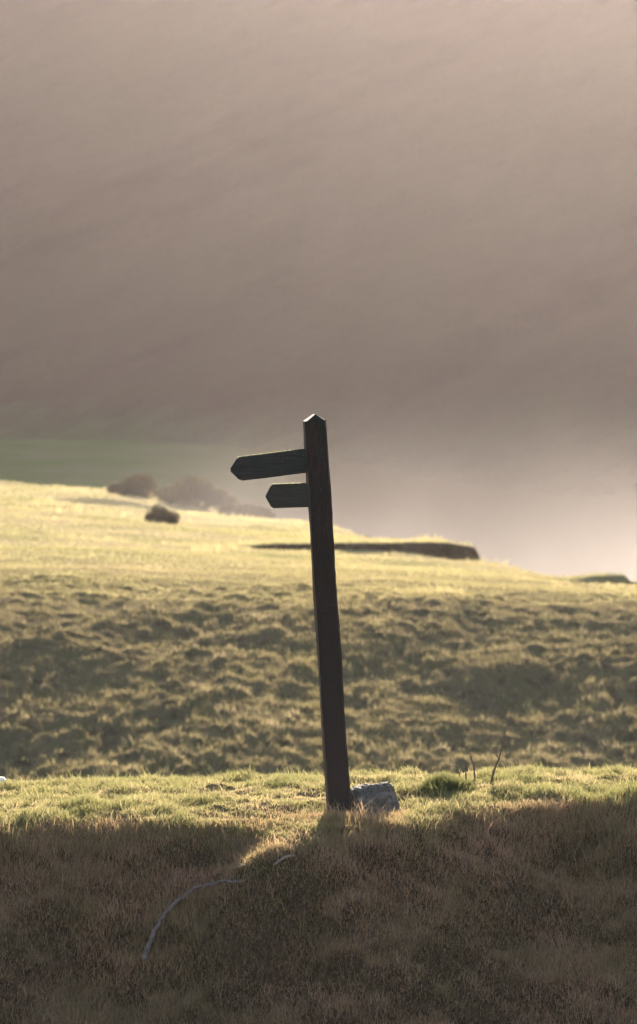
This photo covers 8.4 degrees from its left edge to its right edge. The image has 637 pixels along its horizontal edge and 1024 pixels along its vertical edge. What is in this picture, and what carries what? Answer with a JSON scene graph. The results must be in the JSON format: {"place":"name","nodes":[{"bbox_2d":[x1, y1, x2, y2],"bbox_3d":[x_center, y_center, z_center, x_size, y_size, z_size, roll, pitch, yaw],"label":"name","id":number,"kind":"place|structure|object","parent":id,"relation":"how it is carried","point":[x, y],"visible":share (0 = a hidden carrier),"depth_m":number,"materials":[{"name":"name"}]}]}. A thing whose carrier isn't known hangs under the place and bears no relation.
{"place":"outdoors","nodes":[
{"label":"outdoors","id":0,"kind":"place"},
{"bbox_2d":[0,0,636,494],"bbox_3d":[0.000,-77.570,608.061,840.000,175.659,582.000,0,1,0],"label":"hill","id":1,"kind":"structure","parent":0,"point":[400,236],"depth_m":373.87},
{"bbox_2d":[0,439,636,1023],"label":"ground","id":2,"kind":"structure","parent":0,"point":[568,535],"depth_m":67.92,"materials":[{"name":"green plant"}]},
{"bbox_2d":[106,470,180,497],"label":"gorse bush","id":3,"kind":"object","parent":2,"relation":"on","point":[140,484],"visible":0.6,"depth_m":180.45,"materials":[{"name":"brown plant"}]},
{"bbox_2d":[144,503,180,523],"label":"gorse bush","id":4,"kind":"object","parent":2,"relation":"on","point":[160,514],"visible":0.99,"depth_m":140.99,"materials":[{"name":"green plant"}]},
{"bbox_2d":[141,879,245,961],"bbox_3d":[-0.594,1.812,19.348,0.486,0.352,0.274,0,1,-19],"label":"fallen branch","id":5,"kind":"object","parent":2,"relation":"on","point":[172,905],"visible":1,"depth_m":19.36,"materials":[{"name":"wood"}]},
{"bbox_2d":[157,475,239,508],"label":"gorse bush","id":6,"kind":"object","parent":2,"relation":"on","point":[193,490],"visible":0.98,"depth_m":177.36,"materials":[{"name":"brown plant"}]},
{"bbox_2d":[217,498,275,518],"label":"gorse bush","id":7,"kind":"object","parent":2,"relation":"on","point":[250,510],"visible":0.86,"depth_m":170.45,"materials":[{"name":"plant"}]},
{"bbox_2d":[273,855,294,865],"bbox_3d":[-0.156,1.554,19.348,0.130,0.043,0.017,-1,1,-42],"label":"twig","id":8,"kind":"object","parent":2,"relation":"on","point":[282,858],"visible":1,"depth_m":19.34,"materials":[{"name":"grey wood"}]},
{"bbox_2d":[230,414,350,812],"bbox_3d":[-0.115,0.637,20.203,0.583,2.187,0.232,0,1,21],"label":"signpost","id":9,"kind":"object","parent":2,"relation":"on","point":[313,492],"visible":0.99,"depth_m":20.09,"materials":[{"name":"black wood"}]},
{"bbox_2d":[0,756,636,949],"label":"turf grass","id":10,"kind":"structure","parent":2,"relation":"on","point":[42,799],"depth_m":20.44,"materials":[{"name":"green plant"}]},
{"bbox_2d":[0,546,636,780],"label":"tussock grass","id":11,"kind":"structure","parent":2,"relation":"on","point":[316,704],"depth_m":69.90,"materials":[{"name":"green plant"}]},
{"bbox_2d":[0,480,636,604],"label":"field grass","id":12,"kind":"structure","parent":2,"relation":"on","point":[216,547],"depth_m":105.92,"materials":[{"name":"green plant"}]},
{"bbox_2d":[350,781,401,812],"bbox_3d":[0.266,1.365,20.219,0.252,0.209,0.255,0,1,0],"label":"stone","id":13,"kind":"object","parent":2,"relation":"on","point":[383,793],"visible":0.62,"depth_m":20.15,"materials":[{"name":"grey stone"}]},
{"bbox_2d":[415,768,478,797],"bbox_3d":[0.614,1.285,20.628,0.337,0.148,0.378,0,1,14],"label":"grass tuft","id":14,"kind":"object","parent":2,"relation":"on","point":[447,781],"visible":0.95,"depth_m":20.59,"materials":[{"name":"green plant"}]},
{"bbox_2d":[469,749,475,780],"bbox_3d":[0.742,1.226,20.925,0.030,0.167,0.037,0,1,-21],"label":"dry stalk","id":15,"kind":"object","parent":2,"relation":"on","point":[472,763],"visible":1,"depth_m":20.92,"materials":[{"name":"brown plant"}]},
{"bbox_2d":[490,730,504,781],"bbox_3d":[0.866,1.175,20.853,0.074,0.253,0.050,0,1,-9],"label":"dry stalk","id":16,"kind":"object","parent":2,"relation":"on","point":[496,763],"visible":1,"depth_m":20.85,"materials":[{"name":"brown plant"}]},
{"bbox_2d":[509,785,529,795],"bbox_3d":[0.957,1.324,20.578,0.123,0.064,0.147,0,1,0],"label":"grass tuft","id":17,"kind":"object","parent":2,"relation":"on","point":[518,790],"visible":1,"depth_m":20.55,"materials":[{"name":"green plant"}]}
]}

